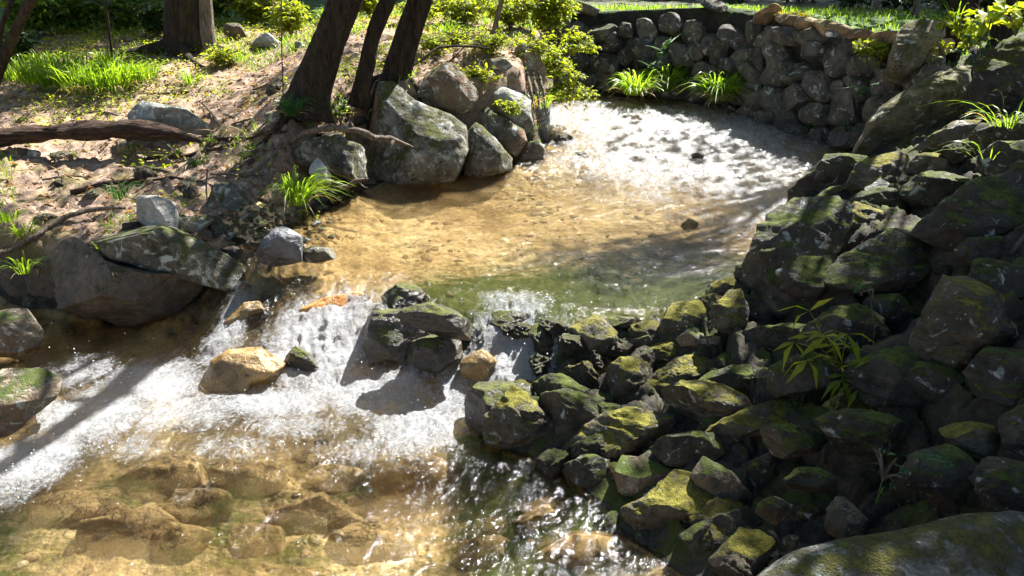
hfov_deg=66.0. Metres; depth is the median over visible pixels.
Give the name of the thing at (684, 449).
rock
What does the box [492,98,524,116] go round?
bush
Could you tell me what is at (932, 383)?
rock
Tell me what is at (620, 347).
stone
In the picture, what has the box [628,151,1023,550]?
moss cover
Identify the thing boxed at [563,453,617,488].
rock
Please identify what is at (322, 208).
stone
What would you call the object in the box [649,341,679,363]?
stone
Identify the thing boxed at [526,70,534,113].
hanging root
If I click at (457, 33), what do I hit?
bush
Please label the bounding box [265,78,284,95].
stone
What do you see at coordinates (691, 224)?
stone
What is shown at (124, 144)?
stone
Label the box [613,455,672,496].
rock
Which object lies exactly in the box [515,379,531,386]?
stone
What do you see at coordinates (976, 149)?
grass tuft
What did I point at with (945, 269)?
stone
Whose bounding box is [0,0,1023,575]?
ground
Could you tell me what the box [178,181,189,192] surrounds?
stone
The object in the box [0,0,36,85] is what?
tree trunk
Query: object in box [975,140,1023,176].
rock
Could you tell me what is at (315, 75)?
tree
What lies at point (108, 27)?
sapling
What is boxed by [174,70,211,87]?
grass tuft
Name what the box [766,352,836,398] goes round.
rock
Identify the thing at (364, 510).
pebbles
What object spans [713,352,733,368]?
rock
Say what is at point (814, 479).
rock
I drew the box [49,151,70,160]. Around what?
stone
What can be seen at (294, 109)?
grass tuft
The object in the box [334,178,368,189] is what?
driftwood
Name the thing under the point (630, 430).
rock
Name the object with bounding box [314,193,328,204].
stone
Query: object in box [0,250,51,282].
grass tuft
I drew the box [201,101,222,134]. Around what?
stick
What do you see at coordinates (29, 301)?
stone
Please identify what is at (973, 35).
herb
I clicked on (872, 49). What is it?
bush
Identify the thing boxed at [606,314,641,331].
rock
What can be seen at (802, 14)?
moss tuft
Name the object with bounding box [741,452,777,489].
stone
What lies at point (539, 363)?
stone
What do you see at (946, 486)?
rock
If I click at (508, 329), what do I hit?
stone
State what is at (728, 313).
rock
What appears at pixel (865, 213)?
rock
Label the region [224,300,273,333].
rock
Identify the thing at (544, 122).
rock
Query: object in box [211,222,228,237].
stone
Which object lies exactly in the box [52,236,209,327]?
boulder
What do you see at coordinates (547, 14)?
bush
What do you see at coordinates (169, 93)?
stick
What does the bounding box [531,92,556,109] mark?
grass tuft
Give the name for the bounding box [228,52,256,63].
grass tuft
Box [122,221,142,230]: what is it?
stone
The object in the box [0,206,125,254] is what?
exposed root
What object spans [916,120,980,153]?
rock
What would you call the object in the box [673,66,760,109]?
grass tuft
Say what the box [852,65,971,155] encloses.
boulder
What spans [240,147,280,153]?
stick
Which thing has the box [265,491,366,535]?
stone
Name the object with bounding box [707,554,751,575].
stone
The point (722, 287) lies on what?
stone
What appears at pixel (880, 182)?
stone
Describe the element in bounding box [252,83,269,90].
stick
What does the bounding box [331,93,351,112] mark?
herb
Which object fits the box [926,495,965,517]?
stone
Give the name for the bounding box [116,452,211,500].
stone
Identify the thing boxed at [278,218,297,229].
stone
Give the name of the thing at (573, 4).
bush
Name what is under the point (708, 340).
stone
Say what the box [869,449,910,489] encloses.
herb
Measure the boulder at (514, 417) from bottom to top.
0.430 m
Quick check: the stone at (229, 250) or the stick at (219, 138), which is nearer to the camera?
the stone at (229, 250)
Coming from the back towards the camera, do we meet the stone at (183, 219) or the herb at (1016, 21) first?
the herb at (1016, 21)
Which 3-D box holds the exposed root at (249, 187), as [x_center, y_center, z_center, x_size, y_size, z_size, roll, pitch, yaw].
[-1.953,-0.741,5.854,0.155,0.155,0.028,10,24,24]
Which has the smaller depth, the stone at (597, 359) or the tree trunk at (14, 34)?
the stone at (597, 359)
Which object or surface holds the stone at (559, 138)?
on the ground at (490, 484)
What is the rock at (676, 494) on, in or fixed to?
on the ground at (490, 484)
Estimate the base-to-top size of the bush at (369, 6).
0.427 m
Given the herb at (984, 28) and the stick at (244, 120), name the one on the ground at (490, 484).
the stick at (244, 120)
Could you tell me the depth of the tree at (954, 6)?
7.93 m
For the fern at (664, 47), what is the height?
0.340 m
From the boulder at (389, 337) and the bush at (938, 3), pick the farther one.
the bush at (938, 3)
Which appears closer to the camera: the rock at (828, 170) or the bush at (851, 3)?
the rock at (828, 170)
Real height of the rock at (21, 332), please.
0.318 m
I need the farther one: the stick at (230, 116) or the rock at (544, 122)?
the rock at (544, 122)
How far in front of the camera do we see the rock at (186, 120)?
7.00 m
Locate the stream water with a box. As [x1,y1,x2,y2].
[0,92,851,570]
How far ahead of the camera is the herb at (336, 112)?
7.16 m
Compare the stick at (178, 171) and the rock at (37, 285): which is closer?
the rock at (37, 285)
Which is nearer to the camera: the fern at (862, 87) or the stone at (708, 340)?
the stone at (708, 340)
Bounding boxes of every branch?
[408,44,489,68]
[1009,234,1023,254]
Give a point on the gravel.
(249, 216)
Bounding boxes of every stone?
[20,293,37,309]
[26,490,130,527]
[27,150,40,157]
[33,213,57,221]
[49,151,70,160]
[52,179,63,186]
[74,504,179,557]
[82,189,99,199]
[116,140,137,151]
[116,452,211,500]
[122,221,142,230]
[134,166,157,179]
[151,522,213,561]
[162,488,232,525]
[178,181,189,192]
[178,214,193,235]
[182,176,197,184]
[183,185,198,198]
[206,215,222,229]
[206,457,288,498]
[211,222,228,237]
[220,245,243,259]
[226,522,285,558]
[232,235,246,243]
[259,196,270,203]
[264,111,281,123]
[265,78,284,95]
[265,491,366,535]
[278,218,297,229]
[294,41,304,48]
[302,246,336,263]
[305,463,365,493]
[309,158,330,184]
[310,204,328,216]
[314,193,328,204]
[328,522,418,564]
[348,187,363,196]
[353,116,367,125]
[363,177,377,188]
[369,454,465,504]
[417,87,433,98]
[433,56,440,61]
[447,534,509,570]
[461,323,476,341]
[500,323,514,336]
[511,322,531,338]
[514,501,571,529]
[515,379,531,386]
[528,353,550,375]
[530,394,540,403]
[532,328,559,356]
[532,533,612,567]
[534,447,570,481]
[539,316,569,336]
[553,133,575,144]
[555,358,575,373]
[556,355,563,366]
[557,332,587,356]
[561,352,573,358]
[562,361,599,388]
[567,435,605,459]
[572,151,586,158]
[574,349,607,370]
[597,401,622,413]
[598,372,609,392]
[598,511,618,536]
[606,338,633,360]
[607,461,616,481]
[620,334,653,350]
[628,319,659,342]
[629,345,655,367]
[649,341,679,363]
[676,329,703,346]
[680,218,698,229]
[689,497,743,549]
[690,327,697,332]
[691,153,704,158]
[699,293,722,310]
[701,335,721,347]
[705,277,738,295]
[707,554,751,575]
[731,282,749,294]
[733,264,741,281]
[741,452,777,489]
[771,550,778,556]
[778,461,798,471]
[779,550,786,555]
[783,538,790,545]
[789,500,823,523]
[791,535,798,539]
[824,496,867,537]
[859,200,880,209]
[864,178,888,190]
[888,183,900,187]
[889,146,900,152]
[898,175,911,185]
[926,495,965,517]
[933,264,952,275]
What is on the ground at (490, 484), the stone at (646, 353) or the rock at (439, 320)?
the stone at (646, 353)
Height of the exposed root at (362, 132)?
0.259 m
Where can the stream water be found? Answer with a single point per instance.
(328, 336)
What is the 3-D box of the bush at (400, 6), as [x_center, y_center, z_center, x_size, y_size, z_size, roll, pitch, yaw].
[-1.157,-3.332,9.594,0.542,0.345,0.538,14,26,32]
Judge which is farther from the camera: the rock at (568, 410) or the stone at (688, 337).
the stone at (688, 337)
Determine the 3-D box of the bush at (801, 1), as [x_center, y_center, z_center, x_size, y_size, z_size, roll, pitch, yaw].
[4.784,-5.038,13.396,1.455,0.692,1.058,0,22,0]
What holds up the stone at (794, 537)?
on the ground at (490, 484)
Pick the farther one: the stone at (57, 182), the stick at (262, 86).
the stick at (262, 86)
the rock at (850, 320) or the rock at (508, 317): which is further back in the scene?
the rock at (508, 317)
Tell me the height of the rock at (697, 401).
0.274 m
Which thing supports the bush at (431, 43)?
on the ground at (490, 484)
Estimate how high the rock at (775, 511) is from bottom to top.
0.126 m
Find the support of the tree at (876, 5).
on the ground at (490, 484)
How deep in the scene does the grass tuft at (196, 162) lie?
6.52 m
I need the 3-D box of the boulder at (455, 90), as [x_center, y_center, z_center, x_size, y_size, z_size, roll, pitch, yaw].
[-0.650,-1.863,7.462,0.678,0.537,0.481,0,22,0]
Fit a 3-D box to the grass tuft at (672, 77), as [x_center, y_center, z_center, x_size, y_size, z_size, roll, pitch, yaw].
[1.913,-2.663,10.026,1.190,0.475,1.194,6,23,14]
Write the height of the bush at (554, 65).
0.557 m
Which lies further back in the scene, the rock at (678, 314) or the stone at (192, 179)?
the stone at (192, 179)
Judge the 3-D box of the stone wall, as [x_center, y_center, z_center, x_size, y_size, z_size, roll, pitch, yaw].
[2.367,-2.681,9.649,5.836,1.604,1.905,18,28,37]
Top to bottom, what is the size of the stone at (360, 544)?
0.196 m
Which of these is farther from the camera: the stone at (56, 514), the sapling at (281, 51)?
the sapling at (281, 51)
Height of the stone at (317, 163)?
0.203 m
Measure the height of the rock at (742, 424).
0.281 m
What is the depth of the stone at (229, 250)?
5.48 m
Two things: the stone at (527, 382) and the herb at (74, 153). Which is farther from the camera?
the herb at (74, 153)
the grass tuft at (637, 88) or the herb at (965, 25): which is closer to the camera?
the herb at (965, 25)
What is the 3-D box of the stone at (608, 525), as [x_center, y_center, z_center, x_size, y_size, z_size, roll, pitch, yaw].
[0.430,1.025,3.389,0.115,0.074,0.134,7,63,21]
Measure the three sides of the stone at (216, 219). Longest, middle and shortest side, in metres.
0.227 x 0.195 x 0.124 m
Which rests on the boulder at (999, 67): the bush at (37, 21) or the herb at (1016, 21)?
the herb at (1016, 21)
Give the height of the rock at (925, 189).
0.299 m
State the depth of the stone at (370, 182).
7.10 m
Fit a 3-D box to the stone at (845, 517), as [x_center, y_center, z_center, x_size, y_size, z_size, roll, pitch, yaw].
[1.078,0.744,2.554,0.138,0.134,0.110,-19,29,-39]
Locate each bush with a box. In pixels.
[0,0,76,36]
[2,29,49,61]
[42,0,111,33]
[75,0,163,30]
[126,1,163,35]
[199,43,241,66]
[212,0,233,21]
[219,0,279,25]
[262,0,314,36]
[359,0,378,16]
[394,0,436,24]
[417,34,454,55]
[425,21,482,44]
[428,0,494,26]
[429,0,449,17]
[447,25,523,56]
[457,61,505,88]
[473,0,542,29]
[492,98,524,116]
[512,27,565,60]
[516,0,581,36]
[541,37,587,84]
[545,75,601,110]
[549,26,601,56]
[558,0,576,21]
[784,0,815,2]
[830,0,873,8]
[852,36,891,67]
[867,0,923,11]
[922,0,984,10]
[979,0,1019,11]
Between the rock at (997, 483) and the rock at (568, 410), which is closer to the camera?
the rock at (997, 483)
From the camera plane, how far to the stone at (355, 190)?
6.88 m
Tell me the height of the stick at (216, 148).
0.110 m
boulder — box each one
[0,367,61,438]
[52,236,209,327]
[95,225,245,291]
[202,346,285,404]
[360,308,429,367]
[374,81,469,187]
[422,62,478,115]
[463,122,511,177]
[479,107,526,156]
[481,386,555,452]
[739,195,853,319]
[757,510,1023,575]
[824,227,931,295]
[845,151,910,195]
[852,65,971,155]
[884,18,945,83]
[908,274,1018,369]
[909,170,1023,251]
[965,31,1023,122]
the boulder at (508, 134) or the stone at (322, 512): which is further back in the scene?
the boulder at (508, 134)
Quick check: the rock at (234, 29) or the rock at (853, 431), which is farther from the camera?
the rock at (234, 29)
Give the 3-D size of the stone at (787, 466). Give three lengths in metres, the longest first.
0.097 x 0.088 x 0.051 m
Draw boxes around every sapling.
[0,0,14,48]
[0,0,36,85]
[105,0,113,56]
[281,0,283,94]
[491,0,503,34]
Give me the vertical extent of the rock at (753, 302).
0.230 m
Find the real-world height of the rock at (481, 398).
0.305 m
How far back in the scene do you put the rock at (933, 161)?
5.24 m
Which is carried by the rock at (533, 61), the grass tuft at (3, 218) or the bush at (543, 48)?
the bush at (543, 48)
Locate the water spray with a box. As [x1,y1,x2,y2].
[4,251,599,503]
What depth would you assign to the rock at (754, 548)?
3.00 m
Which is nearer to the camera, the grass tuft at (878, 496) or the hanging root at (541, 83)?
the grass tuft at (878, 496)
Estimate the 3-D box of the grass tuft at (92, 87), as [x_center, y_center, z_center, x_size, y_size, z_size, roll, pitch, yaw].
[-4.293,-2.162,8.110,0.826,0.419,0.812,0,22,0]
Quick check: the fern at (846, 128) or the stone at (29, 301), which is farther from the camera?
the fern at (846, 128)
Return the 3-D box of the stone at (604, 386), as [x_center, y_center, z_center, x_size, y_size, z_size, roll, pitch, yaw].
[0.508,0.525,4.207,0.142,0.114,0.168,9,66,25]
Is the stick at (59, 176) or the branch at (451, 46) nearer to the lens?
the stick at (59, 176)
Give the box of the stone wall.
[531,0,969,151]
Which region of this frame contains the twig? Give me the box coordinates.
[862,289,874,345]
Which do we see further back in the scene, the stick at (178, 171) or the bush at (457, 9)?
the bush at (457, 9)
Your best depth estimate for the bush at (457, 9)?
9.48 m
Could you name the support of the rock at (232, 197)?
on the ground at (490, 484)
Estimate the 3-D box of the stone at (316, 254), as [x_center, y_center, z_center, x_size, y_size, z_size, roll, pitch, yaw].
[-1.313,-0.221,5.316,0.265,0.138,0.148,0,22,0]
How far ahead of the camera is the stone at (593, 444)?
3.67 m
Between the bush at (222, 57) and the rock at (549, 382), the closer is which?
the rock at (549, 382)
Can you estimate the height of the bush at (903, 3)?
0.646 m
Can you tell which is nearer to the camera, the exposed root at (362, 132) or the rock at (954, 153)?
the rock at (954, 153)
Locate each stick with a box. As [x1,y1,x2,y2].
[19,106,62,119]
[42,174,85,180]
[70,179,144,194]
[72,110,119,115]
[133,151,200,202]
[133,165,172,173]
[141,90,189,94]
[144,151,197,160]
[152,176,183,180]
[197,179,212,185]
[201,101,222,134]
[206,142,238,151]
[210,172,269,175]
[213,135,242,141]
[223,113,269,130]
[231,118,253,125]
[232,156,252,172]
[237,143,281,179]
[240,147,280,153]
[246,130,286,139]
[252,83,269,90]
[269,141,274,170]
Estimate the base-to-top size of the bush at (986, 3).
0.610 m
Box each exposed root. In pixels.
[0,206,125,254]
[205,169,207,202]
[239,177,257,198]
[258,169,275,196]
[288,119,413,153]
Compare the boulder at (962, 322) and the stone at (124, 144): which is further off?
the stone at (124, 144)
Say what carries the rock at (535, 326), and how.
on the ground at (490, 484)
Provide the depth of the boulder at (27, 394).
4.01 m
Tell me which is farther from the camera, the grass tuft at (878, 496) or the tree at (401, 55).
the tree at (401, 55)
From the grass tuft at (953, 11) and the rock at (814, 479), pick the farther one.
the grass tuft at (953, 11)
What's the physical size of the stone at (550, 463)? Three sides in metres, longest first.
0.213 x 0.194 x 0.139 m
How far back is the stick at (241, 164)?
6.30 m
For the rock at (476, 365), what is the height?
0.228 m
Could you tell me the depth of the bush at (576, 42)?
8.86 m
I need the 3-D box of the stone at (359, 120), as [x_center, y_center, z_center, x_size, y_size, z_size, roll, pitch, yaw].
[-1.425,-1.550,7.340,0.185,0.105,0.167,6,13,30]
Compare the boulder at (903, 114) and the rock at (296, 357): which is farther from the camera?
the boulder at (903, 114)
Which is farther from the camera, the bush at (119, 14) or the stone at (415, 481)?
the bush at (119, 14)
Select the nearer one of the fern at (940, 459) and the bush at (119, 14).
the fern at (940, 459)
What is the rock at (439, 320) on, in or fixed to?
on the rock at (433, 355)
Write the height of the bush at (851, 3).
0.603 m
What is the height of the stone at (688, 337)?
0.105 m
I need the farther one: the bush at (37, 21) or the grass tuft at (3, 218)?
the bush at (37, 21)
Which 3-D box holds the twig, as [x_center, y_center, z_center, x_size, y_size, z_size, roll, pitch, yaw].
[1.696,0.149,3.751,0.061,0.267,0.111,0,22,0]
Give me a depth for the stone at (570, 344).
4.34 m
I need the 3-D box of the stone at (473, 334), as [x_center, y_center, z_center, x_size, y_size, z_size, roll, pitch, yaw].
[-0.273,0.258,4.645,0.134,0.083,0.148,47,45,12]
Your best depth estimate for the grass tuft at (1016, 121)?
4.55 m
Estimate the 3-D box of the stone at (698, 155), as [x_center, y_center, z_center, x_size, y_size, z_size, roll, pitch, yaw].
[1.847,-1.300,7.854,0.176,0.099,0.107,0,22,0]
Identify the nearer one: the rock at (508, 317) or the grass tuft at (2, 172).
the rock at (508, 317)
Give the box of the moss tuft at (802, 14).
[770,10,812,16]
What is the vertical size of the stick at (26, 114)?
0.095 m
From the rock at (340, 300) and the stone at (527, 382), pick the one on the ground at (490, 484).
the rock at (340, 300)
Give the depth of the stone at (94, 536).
3.62 m
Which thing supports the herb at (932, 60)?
on the boulder at (903, 114)
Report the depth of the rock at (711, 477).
3.26 m
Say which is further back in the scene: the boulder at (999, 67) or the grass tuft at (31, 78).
the grass tuft at (31, 78)
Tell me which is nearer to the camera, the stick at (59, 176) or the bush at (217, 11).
the stick at (59, 176)
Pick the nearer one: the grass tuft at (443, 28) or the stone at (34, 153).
the stone at (34, 153)
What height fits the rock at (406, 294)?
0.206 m
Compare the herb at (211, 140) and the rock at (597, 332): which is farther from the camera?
the herb at (211, 140)
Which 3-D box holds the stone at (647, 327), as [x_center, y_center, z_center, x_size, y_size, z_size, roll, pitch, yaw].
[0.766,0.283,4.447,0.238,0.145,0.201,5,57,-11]
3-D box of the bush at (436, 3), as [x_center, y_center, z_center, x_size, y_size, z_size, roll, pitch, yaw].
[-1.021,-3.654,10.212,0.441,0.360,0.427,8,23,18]
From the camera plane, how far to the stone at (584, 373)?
4.17 m
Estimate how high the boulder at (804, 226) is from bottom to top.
0.728 m
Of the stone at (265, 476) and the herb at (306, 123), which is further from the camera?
the herb at (306, 123)
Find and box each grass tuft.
[0,164,20,181]
[0,205,30,224]
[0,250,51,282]
[3,55,41,81]
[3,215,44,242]
[7,54,49,84]
[16,48,65,68]
[19,55,107,96]
[20,55,80,94]
[38,48,89,70]
[43,57,120,95]
[55,50,116,73]
[78,46,146,71]
[79,57,149,90]
[94,59,157,85]
[96,181,143,199]
[121,59,165,80]
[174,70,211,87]
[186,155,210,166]
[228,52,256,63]
[259,165,351,215]
[269,91,314,115]
[309,7,322,20]
[430,20,466,34]
[528,87,570,107]
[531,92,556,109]
[604,68,672,103]
[626,60,699,98]
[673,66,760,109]
[875,474,891,503]
[918,134,1007,159]
[923,89,1023,128]
[936,1,965,27]
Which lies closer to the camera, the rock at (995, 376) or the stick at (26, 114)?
the rock at (995, 376)
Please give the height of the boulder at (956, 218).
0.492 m
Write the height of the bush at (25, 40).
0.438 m
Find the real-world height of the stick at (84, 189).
0.111 m
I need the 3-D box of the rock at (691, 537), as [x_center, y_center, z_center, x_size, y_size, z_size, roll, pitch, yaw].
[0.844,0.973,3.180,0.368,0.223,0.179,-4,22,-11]
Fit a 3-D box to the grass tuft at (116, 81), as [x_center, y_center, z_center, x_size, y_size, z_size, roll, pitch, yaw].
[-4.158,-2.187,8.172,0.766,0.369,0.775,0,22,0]
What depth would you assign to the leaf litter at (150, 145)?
7.68 m
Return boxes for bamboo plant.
[774,298,874,407]
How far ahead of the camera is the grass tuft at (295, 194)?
5.75 m
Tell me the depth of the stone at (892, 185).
5.18 m
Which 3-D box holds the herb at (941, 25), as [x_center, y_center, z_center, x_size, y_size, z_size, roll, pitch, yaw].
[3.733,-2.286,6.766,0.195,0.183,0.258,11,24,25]
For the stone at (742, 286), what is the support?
on the ground at (490, 484)
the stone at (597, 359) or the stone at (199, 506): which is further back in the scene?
the stone at (597, 359)
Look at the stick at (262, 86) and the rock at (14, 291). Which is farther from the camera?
the stick at (262, 86)
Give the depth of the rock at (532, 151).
7.78 m
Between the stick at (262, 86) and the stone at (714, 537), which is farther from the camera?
the stick at (262, 86)
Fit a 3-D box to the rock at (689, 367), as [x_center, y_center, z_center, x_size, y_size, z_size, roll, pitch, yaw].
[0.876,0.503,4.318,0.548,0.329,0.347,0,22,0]
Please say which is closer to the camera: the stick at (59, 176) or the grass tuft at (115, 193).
the grass tuft at (115, 193)
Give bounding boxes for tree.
[105,0,250,67]
[255,0,379,208]
[347,0,395,108]
[347,0,432,130]
[872,0,878,11]
[911,0,920,16]
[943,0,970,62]
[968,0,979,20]
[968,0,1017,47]
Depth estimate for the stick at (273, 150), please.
6.37 m
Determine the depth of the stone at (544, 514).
3.57 m
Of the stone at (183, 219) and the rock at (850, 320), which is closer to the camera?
the rock at (850, 320)
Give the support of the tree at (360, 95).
on the ground at (490, 484)
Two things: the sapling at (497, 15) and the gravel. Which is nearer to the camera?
the gravel
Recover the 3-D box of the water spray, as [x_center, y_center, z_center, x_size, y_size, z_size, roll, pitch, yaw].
[-1.256,0.323,4.465,3.524,0.443,2.393,0,22,0]
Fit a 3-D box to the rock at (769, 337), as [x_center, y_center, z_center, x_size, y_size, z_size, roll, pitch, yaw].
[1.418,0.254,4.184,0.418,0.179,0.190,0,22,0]
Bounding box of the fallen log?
[0,119,211,147]
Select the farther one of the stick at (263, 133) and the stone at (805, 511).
the stick at (263, 133)
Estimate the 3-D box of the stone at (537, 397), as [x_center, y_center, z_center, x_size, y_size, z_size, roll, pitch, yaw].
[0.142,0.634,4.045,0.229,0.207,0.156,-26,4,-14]
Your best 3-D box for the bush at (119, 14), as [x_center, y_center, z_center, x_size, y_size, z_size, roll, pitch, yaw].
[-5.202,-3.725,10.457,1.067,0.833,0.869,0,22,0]
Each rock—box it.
[0,259,27,303]
[0,308,43,357]
[27,259,50,297]
[127,101,210,135]
[136,195,178,228]
[183,215,213,233]
[207,182,250,211]
[223,23,245,37]
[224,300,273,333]
[251,33,279,47]
[255,226,302,266]
[284,346,318,371]
[291,134,366,181]
[298,292,369,312]
[381,282,429,308]
[395,301,471,340]
[404,334,462,378]
[460,349,496,386]
[464,380,534,439]
[485,310,534,327]
[488,56,512,70]
[493,87,533,133]
[513,43,545,91]
[516,140,545,165]
[528,323,557,339]
[531,373,590,395]
[533,91,549,146]
[540,388,598,435]
[563,406,675,460]
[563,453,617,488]
[566,314,619,356]
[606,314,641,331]
[607,356,649,399]
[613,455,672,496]
[619,469,714,530]
[647,352,708,393]
[649,430,726,466]
[655,300,707,338]
[661,379,752,423]
[678,505,761,555]
[690,456,751,505]
[699,364,767,396]
[705,398,802,445]
[708,289,748,334]
[708,527,775,574]
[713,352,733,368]
[741,322,805,350]
[744,294,776,322]
[755,496,793,525]
[760,423,827,458]
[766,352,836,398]
[775,255,832,301]
[783,467,836,492]
[786,153,869,201]
[797,303,890,358]
[812,408,907,455]
[816,183,850,199]
[842,345,925,412]
[849,186,909,210]
[849,201,883,230]
[862,293,917,331]
[897,170,968,209]
[898,443,977,504]
[905,361,965,404]
[907,152,950,175]
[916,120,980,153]
[938,420,1000,461]
[939,138,979,164]
[953,236,1004,266]
[963,345,1023,406]
[968,116,1023,150]
[968,257,1023,299]
[968,456,1023,511]
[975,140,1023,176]
[989,198,1009,207]
[997,404,1023,454]
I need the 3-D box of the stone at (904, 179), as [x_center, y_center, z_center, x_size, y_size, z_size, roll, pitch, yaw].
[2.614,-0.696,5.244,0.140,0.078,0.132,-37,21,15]
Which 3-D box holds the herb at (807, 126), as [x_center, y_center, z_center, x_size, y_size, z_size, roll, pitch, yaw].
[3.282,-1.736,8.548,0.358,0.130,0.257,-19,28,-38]
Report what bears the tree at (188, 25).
on the ground at (490, 484)
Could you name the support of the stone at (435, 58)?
on the ground at (490, 484)
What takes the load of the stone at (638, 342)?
on the ground at (490, 484)
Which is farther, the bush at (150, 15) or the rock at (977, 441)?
the bush at (150, 15)
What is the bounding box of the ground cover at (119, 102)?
[5,0,561,222]
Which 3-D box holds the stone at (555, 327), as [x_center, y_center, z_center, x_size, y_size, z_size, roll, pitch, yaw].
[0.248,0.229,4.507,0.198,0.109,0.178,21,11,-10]
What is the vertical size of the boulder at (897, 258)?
0.449 m
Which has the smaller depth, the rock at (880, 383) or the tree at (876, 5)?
the rock at (880, 383)
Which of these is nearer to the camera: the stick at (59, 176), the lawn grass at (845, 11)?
the stick at (59, 176)
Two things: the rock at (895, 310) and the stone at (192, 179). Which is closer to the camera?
the rock at (895, 310)
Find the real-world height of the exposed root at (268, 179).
0.198 m
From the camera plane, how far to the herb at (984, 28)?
6.24 m
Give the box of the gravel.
[217,201,334,256]
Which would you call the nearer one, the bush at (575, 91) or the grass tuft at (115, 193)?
the grass tuft at (115, 193)
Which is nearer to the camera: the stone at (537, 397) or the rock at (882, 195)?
the stone at (537, 397)
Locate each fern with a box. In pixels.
[650,32,682,60]
[837,122,857,132]
[840,82,880,94]
[902,453,953,469]
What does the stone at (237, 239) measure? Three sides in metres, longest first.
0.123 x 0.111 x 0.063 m
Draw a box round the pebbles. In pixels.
[0,168,740,575]
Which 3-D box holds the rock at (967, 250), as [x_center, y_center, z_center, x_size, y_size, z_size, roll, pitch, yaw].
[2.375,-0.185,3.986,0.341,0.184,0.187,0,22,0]
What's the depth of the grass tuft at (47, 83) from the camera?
8.27 m
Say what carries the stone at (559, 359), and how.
on the stone at (565, 355)
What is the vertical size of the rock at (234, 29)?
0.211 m
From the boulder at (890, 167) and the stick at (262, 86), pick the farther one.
the stick at (262, 86)
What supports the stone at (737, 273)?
on the ground at (490, 484)
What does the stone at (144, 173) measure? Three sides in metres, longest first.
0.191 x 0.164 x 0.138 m
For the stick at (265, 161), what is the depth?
6.31 m
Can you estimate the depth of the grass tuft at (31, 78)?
8.39 m
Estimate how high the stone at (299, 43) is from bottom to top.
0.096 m
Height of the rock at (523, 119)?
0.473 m
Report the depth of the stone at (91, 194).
6.15 m
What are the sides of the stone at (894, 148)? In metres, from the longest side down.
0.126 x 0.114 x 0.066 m
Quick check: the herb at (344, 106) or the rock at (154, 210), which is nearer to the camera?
the rock at (154, 210)
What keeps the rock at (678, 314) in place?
on the ground at (490, 484)
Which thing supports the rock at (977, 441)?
on the ground at (490, 484)
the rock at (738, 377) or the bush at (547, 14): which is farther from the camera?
the bush at (547, 14)
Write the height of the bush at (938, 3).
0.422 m
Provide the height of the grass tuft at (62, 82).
0.415 m
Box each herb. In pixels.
[69,149,78,156]
[166,143,183,154]
[199,134,216,148]
[235,150,263,161]
[302,121,316,128]
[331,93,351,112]
[331,103,342,116]
[804,124,815,133]
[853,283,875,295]
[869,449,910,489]
[922,49,944,66]
[930,40,953,59]
[934,11,959,30]
[947,15,979,39]
[956,3,1012,39]
[956,32,997,50]
[984,0,1023,35]
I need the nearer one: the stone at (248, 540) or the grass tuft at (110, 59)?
the stone at (248, 540)
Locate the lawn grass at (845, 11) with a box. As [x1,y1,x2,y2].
[573,2,1023,66]
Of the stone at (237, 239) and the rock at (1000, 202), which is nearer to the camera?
the rock at (1000, 202)
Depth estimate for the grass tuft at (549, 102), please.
8.05 m
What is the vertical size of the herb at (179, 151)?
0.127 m
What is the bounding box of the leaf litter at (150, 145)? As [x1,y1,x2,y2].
[0,5,556,308]
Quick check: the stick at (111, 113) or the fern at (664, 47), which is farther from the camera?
the fern at (664, 47)
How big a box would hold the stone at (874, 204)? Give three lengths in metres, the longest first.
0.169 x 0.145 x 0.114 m
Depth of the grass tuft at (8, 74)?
8.54 m
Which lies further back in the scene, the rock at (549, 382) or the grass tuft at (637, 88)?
the grass tuft at (637, 88)
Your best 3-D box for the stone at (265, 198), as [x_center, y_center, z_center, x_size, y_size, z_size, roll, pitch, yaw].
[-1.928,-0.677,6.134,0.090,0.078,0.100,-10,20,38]
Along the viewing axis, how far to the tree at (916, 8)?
10.59 m
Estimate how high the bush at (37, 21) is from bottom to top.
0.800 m
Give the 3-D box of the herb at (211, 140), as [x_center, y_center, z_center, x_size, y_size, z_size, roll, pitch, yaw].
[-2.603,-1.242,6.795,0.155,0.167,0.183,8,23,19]
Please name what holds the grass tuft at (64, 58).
on the ground at (490, 484)
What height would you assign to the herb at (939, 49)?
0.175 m
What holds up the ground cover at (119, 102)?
on the leaf litter at (150, 145)
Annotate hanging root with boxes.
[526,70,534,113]
[531,70,539,113]
[537,69,545,113]
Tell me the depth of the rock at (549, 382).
4.03 m
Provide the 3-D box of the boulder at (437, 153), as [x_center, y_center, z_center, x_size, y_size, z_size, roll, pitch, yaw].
[-0.839,-1.378,7.205,0.903,0.991,0.766,0,22,0]
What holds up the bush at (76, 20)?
on the ground at (490, 484)
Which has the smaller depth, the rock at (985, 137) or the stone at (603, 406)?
the stone at (603, 406)
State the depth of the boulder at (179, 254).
5.08 m
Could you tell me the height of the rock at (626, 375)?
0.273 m

